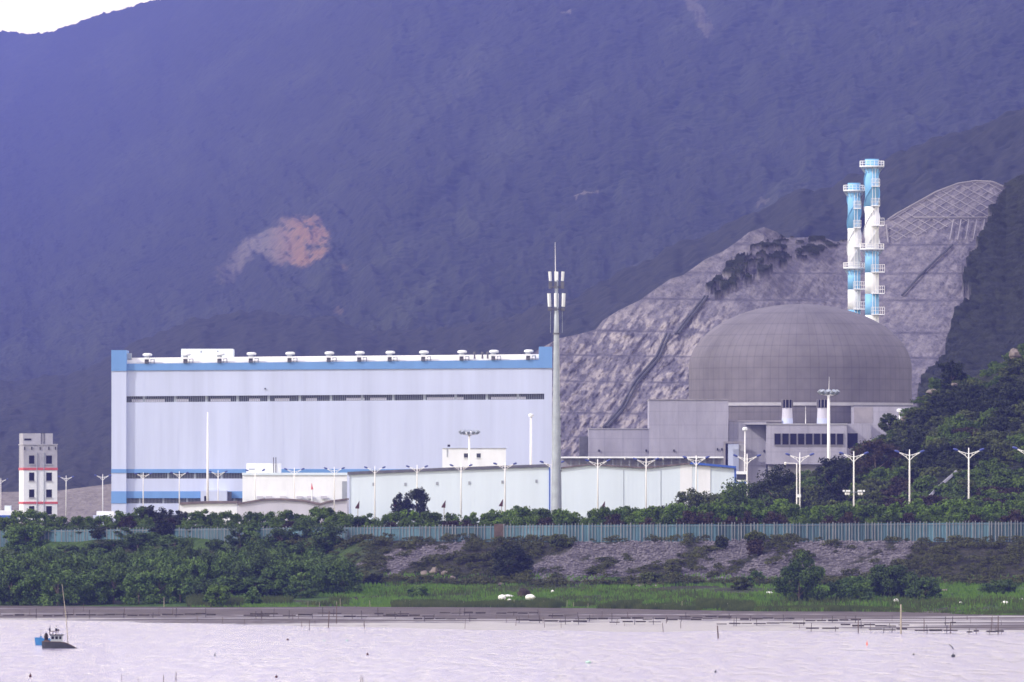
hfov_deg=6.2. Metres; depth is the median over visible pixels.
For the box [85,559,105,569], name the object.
mangrove shrub
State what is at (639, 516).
roadside shrub
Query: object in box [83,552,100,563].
mangrove shrub
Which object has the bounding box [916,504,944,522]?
roadside shrub
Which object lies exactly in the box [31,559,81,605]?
mangrove shrub
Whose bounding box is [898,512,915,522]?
roadside shrub
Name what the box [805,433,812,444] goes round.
window
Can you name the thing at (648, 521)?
roadside shrub
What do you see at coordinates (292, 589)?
mangrove shrub
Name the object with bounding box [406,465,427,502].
street lamp
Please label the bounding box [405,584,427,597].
bush
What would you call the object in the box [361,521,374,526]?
hedge tree
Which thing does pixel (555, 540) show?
bush
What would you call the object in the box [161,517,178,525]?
roadside shrub
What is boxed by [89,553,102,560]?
mangrove shrub
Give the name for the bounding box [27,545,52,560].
mangrove shrub
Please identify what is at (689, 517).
roadside shrub
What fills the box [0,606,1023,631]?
mudflat
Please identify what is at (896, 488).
hill dry scrub
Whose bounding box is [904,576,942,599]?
bush
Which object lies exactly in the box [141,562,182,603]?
mangrove shrub
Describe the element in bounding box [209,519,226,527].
hedge tree
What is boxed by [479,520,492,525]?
hedge tree
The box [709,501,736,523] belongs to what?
roadside shrub
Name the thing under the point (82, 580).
mangrove shrub
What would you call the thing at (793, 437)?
window
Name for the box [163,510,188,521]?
hedge tree
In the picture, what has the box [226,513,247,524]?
hedge tree
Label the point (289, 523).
roadside shrub
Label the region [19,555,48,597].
mangrove shrub
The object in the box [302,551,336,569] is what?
mangrove shrub
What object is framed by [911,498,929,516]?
roadside shrub
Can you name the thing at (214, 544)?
mangrove shrub
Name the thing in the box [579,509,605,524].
hedge tree
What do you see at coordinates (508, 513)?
roadside shrub
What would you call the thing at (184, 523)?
hedge tree
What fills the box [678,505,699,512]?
roadside shrub
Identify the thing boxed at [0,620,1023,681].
water
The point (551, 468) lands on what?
street lamp
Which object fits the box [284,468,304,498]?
street lamp
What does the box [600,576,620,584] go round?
bush
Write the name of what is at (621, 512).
roadside shrub
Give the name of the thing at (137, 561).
mangrove shrub
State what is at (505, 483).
street lamp
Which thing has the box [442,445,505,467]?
office block
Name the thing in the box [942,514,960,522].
hedge tree
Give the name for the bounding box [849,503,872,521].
roadside shrub
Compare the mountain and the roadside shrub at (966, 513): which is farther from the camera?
the mountain
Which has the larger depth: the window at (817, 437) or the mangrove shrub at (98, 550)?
the window at (817, 437)
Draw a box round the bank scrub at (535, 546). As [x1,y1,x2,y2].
[242,532,1023,586]
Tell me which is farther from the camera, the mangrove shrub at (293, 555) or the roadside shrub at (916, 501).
the roadside shrub at (916, 501)
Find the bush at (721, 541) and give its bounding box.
[714,535,728,548]
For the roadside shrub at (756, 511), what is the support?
on the ground at (689, 548)
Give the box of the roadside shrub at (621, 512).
[601,507,628,522]
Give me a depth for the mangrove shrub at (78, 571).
1401.65 m
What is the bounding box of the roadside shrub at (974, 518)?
[963,514,984,522]
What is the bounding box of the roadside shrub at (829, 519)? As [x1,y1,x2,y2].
[820,515,838,523]
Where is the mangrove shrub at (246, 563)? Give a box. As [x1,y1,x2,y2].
[238,558,259,575]
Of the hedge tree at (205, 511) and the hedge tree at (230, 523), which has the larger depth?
the hedge tree at (205, 511)
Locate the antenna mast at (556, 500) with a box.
[547,256,565,513]
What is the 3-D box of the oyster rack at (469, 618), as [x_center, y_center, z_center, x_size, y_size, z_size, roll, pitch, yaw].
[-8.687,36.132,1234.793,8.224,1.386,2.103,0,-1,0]
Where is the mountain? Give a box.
[0,0,1023,381]
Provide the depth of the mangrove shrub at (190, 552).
1444.16 m
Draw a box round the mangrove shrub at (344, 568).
[322,556,363,594]
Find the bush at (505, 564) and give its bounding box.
[490,542,533,578]
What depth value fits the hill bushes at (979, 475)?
1631.01 m
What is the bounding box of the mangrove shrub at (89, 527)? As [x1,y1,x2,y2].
[70,524,96,536]
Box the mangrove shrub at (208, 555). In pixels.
[193,549,218,592]
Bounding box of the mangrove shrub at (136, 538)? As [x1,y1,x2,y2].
[122,532,154,548]
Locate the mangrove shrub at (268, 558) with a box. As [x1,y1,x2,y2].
[250,553,278,593]
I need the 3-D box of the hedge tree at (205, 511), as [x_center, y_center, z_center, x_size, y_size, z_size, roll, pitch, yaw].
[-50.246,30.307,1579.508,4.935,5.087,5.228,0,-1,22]
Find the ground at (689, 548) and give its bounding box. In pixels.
[0,522,1023,612]
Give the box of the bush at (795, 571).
[770,550,828,601]
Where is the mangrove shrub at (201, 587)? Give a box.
[192,578,226,595]
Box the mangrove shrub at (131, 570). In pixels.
[111,563,142,600]
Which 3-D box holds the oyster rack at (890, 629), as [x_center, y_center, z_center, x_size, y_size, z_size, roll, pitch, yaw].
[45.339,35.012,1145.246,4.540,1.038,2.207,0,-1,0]
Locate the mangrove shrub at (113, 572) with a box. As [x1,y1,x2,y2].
[94,561,133,603]
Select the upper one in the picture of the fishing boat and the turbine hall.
the turbine hall
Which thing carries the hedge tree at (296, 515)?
on the ground at (689, 548)
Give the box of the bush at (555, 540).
[548,534,577,546]
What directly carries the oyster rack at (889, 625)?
on the mudflat
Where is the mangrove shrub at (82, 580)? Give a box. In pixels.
[52,571,99,603]
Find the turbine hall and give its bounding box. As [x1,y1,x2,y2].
[111,347,551,521]
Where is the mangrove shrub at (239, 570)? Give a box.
[217,561,259,595]
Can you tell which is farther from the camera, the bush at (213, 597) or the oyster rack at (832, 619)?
the bush at (213, 597)
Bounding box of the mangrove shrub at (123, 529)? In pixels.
[112,526,144,536]
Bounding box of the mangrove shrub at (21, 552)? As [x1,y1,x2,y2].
[16,550,30,560]
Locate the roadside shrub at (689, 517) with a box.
[676,510,706,523]
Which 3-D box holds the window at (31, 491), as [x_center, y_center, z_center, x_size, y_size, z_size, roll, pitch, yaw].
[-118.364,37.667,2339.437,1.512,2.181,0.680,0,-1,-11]
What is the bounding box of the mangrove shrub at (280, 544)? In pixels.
[270,540,298,554]
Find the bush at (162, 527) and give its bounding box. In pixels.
[148,519,175,539]
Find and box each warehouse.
[347,464,549,525]
[561,462,735,520]
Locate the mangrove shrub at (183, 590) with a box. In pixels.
[161,564,200,602]
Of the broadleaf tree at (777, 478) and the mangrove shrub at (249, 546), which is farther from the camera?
the broadleaf tree at (777, 478)
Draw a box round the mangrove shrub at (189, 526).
[178,523,210,534]
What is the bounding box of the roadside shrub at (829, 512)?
[807,505,836,521]
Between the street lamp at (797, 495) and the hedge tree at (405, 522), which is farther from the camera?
the street lamp at (797, 495)
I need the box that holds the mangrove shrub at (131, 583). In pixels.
[120,571,160,604]
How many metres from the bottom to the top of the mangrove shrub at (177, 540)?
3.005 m
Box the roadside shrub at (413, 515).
[397,509,422,526]
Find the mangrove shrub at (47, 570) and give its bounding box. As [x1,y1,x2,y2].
[36,566,70,597]
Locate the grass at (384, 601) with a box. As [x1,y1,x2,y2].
[192,571,1023,614]
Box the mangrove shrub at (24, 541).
[5,539,37,550]
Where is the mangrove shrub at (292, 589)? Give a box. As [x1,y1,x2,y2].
[282,580,319,597]
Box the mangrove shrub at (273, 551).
[264,548,282,579]
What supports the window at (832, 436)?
in the reactor building at (691, 427)
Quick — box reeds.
[186,582,1023,614]
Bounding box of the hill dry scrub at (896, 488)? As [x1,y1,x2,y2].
[873,475,1022,517]
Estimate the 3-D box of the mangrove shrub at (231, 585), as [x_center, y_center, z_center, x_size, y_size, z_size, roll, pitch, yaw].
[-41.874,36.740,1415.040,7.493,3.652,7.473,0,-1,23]
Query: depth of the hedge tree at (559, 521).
1473.69 m
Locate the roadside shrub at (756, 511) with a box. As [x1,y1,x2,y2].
[742,499,768,523]
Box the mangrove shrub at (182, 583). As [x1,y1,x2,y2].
[158,571,194,598]
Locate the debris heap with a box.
[517,588,530,597]
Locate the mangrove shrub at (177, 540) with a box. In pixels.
[151,534,193,549]
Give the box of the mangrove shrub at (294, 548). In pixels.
[289,540,316,556]
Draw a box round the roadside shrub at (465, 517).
[452,514,474,525]
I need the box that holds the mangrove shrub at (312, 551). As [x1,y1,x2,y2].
[299,547,326,563]
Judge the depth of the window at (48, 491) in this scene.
2340.26 m
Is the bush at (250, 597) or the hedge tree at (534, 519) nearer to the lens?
the bush at (250, 597)
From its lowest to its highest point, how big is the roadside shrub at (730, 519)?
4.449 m
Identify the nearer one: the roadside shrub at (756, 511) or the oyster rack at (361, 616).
the oyster rack at (361, 616)
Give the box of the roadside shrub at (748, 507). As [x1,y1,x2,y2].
[734,502,752,518]
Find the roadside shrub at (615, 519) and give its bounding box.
[604,513,624,524]
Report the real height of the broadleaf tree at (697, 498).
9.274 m
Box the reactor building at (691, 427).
[579,399,912,485]
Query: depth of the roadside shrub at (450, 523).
1489.44 m
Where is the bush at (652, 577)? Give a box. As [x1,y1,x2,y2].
[639,572,663,584]
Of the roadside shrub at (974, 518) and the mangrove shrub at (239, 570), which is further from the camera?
the roadside shrub at (974, 518)
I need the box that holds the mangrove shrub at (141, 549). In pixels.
[126,545,151,559]
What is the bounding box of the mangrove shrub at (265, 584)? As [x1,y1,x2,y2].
[236,577,278,596]
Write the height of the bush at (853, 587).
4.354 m
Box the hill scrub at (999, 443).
[707,347,1023,508]
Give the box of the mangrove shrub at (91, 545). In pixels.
[77,542,102,554]
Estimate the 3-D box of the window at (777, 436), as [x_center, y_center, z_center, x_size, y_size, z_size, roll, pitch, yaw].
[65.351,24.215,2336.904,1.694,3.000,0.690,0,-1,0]
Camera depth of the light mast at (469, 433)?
2099.53 m
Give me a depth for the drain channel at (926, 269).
2660.47 m
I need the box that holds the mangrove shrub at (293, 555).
[286,551,312,558]
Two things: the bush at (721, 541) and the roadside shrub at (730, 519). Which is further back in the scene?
the roadside shrub at (730, 519)
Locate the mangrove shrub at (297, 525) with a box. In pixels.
[289,516,323,537]
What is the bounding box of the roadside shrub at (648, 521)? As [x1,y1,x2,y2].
[638,517,656,524]
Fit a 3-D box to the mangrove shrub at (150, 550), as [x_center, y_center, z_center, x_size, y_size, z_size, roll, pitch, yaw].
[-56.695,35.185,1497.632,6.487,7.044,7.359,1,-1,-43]
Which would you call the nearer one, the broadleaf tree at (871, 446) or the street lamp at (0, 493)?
the broadleaf tree at (871, 446)
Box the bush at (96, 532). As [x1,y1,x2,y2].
[89,526,111,538]
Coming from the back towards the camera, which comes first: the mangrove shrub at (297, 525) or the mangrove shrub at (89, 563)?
the mangrove shrub at (297, 525)
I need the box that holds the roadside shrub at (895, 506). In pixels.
[884,499,914,522]
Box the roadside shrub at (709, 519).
[704,511,720,523]
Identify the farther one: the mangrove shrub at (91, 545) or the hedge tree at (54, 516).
the hedge tree at (54, 516)
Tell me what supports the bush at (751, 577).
on the ground at (689, 548)
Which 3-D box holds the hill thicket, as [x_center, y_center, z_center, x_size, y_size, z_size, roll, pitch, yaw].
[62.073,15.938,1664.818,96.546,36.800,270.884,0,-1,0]
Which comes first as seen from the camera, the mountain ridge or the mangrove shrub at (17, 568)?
the mangrove shrub at (17, 568)
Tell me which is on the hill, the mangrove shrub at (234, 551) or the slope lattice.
the slope lattice
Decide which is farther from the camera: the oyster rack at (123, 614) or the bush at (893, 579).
the bush at (893, 579)
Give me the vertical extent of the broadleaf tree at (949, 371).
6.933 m
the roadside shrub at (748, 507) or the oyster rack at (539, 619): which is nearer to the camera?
the oyster rack at (539, 619)
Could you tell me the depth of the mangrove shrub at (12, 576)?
1387.83 m
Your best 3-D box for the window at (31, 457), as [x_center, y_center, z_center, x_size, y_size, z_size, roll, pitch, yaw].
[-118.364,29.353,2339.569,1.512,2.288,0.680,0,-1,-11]
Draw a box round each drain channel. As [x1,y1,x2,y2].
[602,333,670,427]
[674,295,708,334]
[901,244,952,295]
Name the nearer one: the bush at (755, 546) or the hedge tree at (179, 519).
the bush at (755, 546)
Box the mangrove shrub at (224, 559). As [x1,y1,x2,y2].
[205,551,239,581]
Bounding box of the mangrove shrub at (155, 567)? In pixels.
[136,564,167,594]
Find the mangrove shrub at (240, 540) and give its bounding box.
[224,524,252,547]
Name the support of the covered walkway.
on the ground at (689, 548)
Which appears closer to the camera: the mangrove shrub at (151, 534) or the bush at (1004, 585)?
the bush at (1004, 585)
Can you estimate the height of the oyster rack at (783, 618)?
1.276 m
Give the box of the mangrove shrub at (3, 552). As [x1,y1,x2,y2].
[0,546,18,562]
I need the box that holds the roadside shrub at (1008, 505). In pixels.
[992,500,1023,522]
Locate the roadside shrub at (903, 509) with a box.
[901,504,924,519]
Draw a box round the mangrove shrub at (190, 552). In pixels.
[174,535,202,564]
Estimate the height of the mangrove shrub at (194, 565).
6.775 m
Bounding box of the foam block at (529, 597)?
[525,594,535,599]
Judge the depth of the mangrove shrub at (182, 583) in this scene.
1402.16 m
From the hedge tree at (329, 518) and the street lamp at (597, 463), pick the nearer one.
the hedge tree at (329, 518)
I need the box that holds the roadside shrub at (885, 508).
[864,503,888,522]
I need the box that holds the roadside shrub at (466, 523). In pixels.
[460,519,476,525]
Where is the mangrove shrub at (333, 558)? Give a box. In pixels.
[327,554,354,589]
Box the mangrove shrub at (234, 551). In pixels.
[213,544,244,554]
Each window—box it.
[29,455,34,464]
[29,472,34,481]
[29,489,34,497]
[46,456,51,464]
[46,472,51,481]
[46,489,51,497]
[46,506,51,514]
[775,434,780,444]
[782,434,788,444]
[790,434,796,444]
[798,433,804,444]
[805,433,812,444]
[814,433,820,444]
[821,433,826,444]
[830,434,834,444]
[837,433,843,444]
[848,433,857,447]
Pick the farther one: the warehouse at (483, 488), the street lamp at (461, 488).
the warehouse at (483, 488)
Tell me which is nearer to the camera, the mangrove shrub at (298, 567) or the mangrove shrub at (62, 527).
the mangrove shrub at (298, 567)
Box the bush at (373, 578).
[364,573,382,584]
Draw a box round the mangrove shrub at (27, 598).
[11,566,47,604]
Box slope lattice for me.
[886,180,1002,242]
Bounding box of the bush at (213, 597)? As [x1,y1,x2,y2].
[202,584,232,606]
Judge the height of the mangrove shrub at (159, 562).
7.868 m
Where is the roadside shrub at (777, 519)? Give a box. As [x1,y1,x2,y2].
[761,511,787,523]
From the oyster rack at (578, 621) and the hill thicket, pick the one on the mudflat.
the oyster rack at (578, 621)
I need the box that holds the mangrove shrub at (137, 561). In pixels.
[122,556,157,566]
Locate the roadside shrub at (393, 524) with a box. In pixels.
[382,522,397,526]
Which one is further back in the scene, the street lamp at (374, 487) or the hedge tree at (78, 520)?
the street lamp at (374, 487)
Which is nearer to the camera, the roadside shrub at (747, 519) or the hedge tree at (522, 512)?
the roadside shrub at (747, 519)
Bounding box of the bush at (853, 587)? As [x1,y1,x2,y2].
[826,576,875,601]
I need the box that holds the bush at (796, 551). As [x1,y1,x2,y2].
[792,549,815,560]
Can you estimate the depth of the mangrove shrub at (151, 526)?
1571.78 m
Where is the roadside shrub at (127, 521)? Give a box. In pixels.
[118,515,137,528]
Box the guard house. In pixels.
[736,471,745,484]
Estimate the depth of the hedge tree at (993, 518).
1471.06 m
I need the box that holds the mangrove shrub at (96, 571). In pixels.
[86,568,117,600]
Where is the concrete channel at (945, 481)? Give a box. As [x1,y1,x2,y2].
[929,470,956,494]
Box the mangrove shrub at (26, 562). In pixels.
[17,556,48,598]
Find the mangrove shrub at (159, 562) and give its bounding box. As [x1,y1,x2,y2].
[146,548,182,582]
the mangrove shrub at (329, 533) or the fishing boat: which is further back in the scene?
the mangrove shrub at (329, 533)
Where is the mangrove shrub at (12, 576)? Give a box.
[0,567,24,604]
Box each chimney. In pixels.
[843,183,864,313]
[860,159,884,322]
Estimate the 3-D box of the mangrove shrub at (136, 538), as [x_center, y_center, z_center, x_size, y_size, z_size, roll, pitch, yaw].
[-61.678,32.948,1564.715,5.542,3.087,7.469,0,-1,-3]
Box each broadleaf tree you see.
[390,492,408,522]
[403,486,429,517]
[671,488,717,513]
[710,477,754,514]
[744,464,814,507]
[812,454,864,496]
[849,437,902,476]
[878,413,896,434]
[938,360,966,385]
[950,427,978,437]
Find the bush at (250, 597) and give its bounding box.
[242,586,262,603]
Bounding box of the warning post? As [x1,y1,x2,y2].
[311,483,312,500]
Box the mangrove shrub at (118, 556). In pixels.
[102,546,130,566]
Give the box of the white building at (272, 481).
[242,457,346,502]
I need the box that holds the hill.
[1,174,1023,521]
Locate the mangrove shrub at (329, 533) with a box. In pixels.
[308,519,347,552]
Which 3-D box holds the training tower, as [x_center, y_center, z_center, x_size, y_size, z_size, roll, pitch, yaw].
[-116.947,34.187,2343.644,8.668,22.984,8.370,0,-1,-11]
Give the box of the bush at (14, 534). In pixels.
[1,523,51,549]
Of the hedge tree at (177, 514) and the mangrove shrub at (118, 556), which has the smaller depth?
the mangrove shrub at (118, 556)
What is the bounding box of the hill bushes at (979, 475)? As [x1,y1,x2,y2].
[603,343,1023,519]
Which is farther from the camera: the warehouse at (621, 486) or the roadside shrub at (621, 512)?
the warehouse at (621, 486)
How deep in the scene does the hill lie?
2624.92 m
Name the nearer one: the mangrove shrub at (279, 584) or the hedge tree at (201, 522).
the mangrove shrub at (279, 584)
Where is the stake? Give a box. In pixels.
[900,604,901,633]
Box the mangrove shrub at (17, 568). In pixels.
[0,554,29,601]
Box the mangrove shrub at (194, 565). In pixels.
[171,555,208,590]
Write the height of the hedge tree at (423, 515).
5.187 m
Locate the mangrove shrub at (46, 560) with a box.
[37,552,68,593]
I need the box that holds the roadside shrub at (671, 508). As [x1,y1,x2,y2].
[658,502,690,524]
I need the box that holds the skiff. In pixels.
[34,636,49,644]
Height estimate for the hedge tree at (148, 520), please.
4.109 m
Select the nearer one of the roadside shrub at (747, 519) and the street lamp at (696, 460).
the roadside shrub at (747, 519)
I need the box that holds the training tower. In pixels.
[18,433,57,522]
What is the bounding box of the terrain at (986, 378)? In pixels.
[844,360,1023,506]
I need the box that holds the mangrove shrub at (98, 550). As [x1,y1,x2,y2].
[88,547,107,555]
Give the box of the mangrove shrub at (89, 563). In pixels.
[64,553,92,569]
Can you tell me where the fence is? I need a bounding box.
[0,520,1023,546]
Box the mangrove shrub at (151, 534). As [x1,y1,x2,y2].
[141,532,170,542]
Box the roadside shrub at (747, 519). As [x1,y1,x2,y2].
[736,510,759,523]
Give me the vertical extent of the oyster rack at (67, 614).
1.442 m
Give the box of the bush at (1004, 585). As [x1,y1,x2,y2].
[977,579,1021,593]
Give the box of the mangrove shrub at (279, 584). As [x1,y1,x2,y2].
[269,579,289,596]
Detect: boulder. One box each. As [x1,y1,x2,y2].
[429,566,440,572]
[1009,348,1020,358]
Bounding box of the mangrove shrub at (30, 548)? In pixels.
[16,546,55,554]
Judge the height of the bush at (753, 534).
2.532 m
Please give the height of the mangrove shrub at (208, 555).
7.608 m
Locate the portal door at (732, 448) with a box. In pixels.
[728,444,738,470]
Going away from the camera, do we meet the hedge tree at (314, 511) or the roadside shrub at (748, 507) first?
the roadside shrub at (748, 507)
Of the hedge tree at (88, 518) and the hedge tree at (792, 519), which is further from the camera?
the hedge tree at (88, 518)
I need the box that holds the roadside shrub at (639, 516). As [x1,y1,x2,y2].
[633,508,655,524]
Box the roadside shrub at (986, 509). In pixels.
[979,503,995,516]
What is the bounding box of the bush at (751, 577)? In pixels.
[747,570,764,584]
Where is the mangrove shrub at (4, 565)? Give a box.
[0,557,18,568]
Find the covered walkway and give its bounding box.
[561,457,723,466]
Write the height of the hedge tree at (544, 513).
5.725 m
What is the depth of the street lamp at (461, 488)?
1866.99 m
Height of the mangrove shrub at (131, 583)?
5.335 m
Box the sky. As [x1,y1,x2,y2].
[0,0,151,33]
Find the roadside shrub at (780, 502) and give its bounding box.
[760,498,791,523]
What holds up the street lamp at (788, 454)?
on the ground at (689, 548)
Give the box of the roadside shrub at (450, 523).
[442,520,458,525]
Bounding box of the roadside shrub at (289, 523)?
[281,520,293,527]
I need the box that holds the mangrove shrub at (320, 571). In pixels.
[308,562,338,592]
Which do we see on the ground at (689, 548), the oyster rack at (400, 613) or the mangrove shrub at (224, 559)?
the mangrove shrub at (224, 559)
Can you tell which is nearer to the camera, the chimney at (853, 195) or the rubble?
the rubble
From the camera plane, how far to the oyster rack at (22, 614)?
1268.72 m
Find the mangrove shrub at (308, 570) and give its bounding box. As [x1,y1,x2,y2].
[299,564,320,591]
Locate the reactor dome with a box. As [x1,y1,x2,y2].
[689,304,912,423]
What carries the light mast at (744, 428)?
on the ground at (689, 548)
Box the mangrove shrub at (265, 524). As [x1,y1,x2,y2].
[242,521,271,537]
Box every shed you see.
[180,501,240,523]
[237,498,319,525]
[320,498,348,522]
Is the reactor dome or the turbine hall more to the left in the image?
the turbine hall
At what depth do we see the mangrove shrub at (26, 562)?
1403.83 m
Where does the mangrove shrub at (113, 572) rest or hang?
on the ground at (689, 548)
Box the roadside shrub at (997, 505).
[987,501,1007,516]
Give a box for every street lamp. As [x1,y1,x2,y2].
[0,478,7,509]
[58,476,73,522]
[94,474,110,510]
[134,473,151,505]
[170,471,188,510]
[209,471,227,500]
[245,469,264,499]
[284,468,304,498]
[324,467,344,510]
[364,466,385,518]
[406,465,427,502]
[450,464,472,521]
[493,462,516,510]
[540,461,564,485]
[585,459,610,508]
[633,458,658,508]
[682,456,709,492]
[733,454,760,494]
[784,462,800,503]
[785,452,813,507]
[839,451,868,506]
[894,449,924,501]
[953,448,983,498]
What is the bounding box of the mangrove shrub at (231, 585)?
[209,576,249,595]
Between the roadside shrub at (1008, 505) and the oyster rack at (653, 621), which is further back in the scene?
the roadside shrub at (1008, 505)
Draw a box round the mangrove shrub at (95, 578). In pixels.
[83,573,112,604]
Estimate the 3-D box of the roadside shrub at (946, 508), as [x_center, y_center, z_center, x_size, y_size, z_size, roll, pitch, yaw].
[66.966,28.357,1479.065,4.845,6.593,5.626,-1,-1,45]
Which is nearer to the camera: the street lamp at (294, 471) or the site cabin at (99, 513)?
the street lamp at (294, 471)
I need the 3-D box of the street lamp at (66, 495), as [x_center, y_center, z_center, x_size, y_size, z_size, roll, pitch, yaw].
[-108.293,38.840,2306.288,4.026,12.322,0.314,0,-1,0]
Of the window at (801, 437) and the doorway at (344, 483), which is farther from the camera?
the window at (801, 437)
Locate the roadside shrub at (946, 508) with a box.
[929,503,961,522]
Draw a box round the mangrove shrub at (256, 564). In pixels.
[251,547,280,592]
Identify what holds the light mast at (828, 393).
on the ground at (689, 548)
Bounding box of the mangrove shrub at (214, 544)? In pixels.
[204,538,228,553]
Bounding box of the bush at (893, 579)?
[861,564,918,597]
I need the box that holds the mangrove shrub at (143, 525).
[138,523,154,528]
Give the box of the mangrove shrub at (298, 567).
[277,558,325,595]
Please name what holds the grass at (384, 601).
on the ground at (689, 548)
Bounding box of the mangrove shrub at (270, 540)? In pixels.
[262,527,299,548]
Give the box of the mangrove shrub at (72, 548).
[48,544,79,556]
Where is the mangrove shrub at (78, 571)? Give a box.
[64,566,90,600]
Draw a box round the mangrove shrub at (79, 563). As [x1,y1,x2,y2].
[50,555,92,570]
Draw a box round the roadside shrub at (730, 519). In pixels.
[722,516,740,523]
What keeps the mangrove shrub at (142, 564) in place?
on the ground at (689, 548)
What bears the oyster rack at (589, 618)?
on the mudflat
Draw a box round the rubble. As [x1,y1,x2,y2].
[356,538,917,584]
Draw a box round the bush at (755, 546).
[746,539,764,555]
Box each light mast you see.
[206,412,208,500]
[459,430,479,466]
[528,414,533,464]
[742,427,747,470]
[817,389,839,459]
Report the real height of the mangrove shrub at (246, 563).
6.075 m
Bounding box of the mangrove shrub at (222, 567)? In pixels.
[206,562,232,580]
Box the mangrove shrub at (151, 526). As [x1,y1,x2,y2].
[145,523,178,528]
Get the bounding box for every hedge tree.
[0,516,24,529]
[7,508,37,526]
[24,510,53,529]
[41,514,58,525]
[46,516,70,526]
[66,515,86,527]
[82,516,100,527]
[87,515,105,527]
[100,521,116,528]
[104,510,123,528]
[115,511,141,526]
[132,506,149,524]
[139,505,166,521]
[139,514,153,525]
[158,507,173,516]
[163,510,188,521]
[174,512,192,524]
[176,520,194,528]
[181,510,211,525]
[193,509,222,525]
[194,520,210,528]
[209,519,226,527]
[210,510,233,523]
[222,521,240,527]
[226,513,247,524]
[239,511,260,526]
[254,512,269,521]
[259,511,279,527]
[267,522,281,527]
[272,509,299,527]
[282,513,299,524]
[302,506,336,524]
[316,507,343,523]
[320,516,339,527]
[335,513,359,526]
[346,515,374,526]
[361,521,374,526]
[363,513,379,526]
[375,513,396,526]
[385,511,412,526]
[398,516,414,526]
[415,510,442,526]
[418,512,450,526]
[440,512,459,525]
[470,511,486,523]
[476,513,494,525]
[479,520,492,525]
[487,509,503,522]
[499,516,514,525]
[509,505,531,525]
[515,514,540,525]
[529,507,554,522]
[548,509,564,519]
[551,508,580,524]
[554,518,571,524]
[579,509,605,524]
[580,516,596,524]
[589,506,610,524]
[619,505,639,519]
[624,515,637,524]
[635,505,665,522]
[652,503,679,521]
[655,513,677,524]
[696,501,723,523]
[720,505,755,523]
[779,502,806,522]
[786,516,803,523]
[800,516,819,523]
[827,503,864,523]
[853,503,888,522]
[865,513,881,522]
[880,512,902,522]
[915,510,935,522]
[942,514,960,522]
[981,513,999,522]
[1004,500,1023,515]
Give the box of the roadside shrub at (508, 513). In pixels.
[492,508,520,525]
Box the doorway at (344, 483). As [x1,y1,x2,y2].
[342,481,346,498]
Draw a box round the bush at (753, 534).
[743,530,767,543]
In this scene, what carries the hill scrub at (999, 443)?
on the terrain at (986, 378)
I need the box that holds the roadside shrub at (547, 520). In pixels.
[535,517,555,524]
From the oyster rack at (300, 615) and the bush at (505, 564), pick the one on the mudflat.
the oyster rack at (300, 615)
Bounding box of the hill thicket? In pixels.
[660,364,1023,513]
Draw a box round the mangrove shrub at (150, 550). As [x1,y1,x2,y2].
[141,543,166,555]
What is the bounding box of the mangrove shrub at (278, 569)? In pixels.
[260,557,303,596]
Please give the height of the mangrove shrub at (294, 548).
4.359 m
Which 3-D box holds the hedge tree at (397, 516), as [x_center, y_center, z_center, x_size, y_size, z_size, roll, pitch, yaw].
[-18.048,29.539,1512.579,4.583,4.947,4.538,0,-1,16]
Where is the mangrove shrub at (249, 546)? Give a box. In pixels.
[243,531,270,551]
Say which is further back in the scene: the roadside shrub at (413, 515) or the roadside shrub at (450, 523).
the roadside shrub at (413, 515)
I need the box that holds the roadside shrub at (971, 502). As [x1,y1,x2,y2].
[964,498,984,518]
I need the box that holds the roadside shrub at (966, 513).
[938,498,978,522]
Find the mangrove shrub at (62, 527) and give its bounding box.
[52,524,74,535]
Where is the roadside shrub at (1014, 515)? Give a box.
[999,508,1023,521]
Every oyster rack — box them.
[0,609,36,618]
[43,610,107,618]
[108,613,172,615]
[174,608,215,614]
[244,611,269,615]
[250,608,277,616]
[283,610,312,617]
[318,607,341,615]
[344,610,366,618]
[374,611,408,614]
[383,614,419,618]
[414,614,476,621]
[440,608,485,614]
[496,611,537,614]
[516,618,541,622]
[545,616,586,624]
[586,615,643,621]
[609,619,660,624]
[643,617,711,621]
[679,616,730,617]
[740,615,793,620]
[753,619,804,624]
[805,616,860,622]
[806,623,838,631]
[841,623,908,626]
[869,628,906,632]
[914,625,957,633]
[944,617,955,625]
[986,629,1003,633]
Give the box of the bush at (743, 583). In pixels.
[730,577,753,589]
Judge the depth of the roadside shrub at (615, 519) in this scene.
1474.00 m
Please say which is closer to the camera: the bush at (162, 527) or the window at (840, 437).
the bush at (162, 527)
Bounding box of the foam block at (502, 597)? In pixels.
[498,595,505,599]
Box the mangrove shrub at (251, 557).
[241,553,268,565]
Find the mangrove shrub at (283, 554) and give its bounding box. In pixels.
[269,547,289,560]
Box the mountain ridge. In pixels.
[0,107,1023,491]
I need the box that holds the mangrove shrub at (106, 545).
[95,539,124,549]
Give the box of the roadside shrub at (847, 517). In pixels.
[838,511,859,523]
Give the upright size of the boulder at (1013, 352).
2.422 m
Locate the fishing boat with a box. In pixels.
[42,586,75,648]
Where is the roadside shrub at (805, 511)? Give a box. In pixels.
[794,504,821,523]
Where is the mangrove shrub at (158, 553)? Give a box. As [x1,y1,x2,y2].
[154,549,178,560]
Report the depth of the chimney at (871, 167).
2439.14 m
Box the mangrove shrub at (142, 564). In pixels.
[134,557,147,571]
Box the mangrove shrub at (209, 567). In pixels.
[195,558,210,591]
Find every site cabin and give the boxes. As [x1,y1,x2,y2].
[0,506,18,518]
[93,511,114,525]
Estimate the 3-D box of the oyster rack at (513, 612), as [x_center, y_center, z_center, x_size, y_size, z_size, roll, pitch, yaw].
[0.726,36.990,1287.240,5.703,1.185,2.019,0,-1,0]

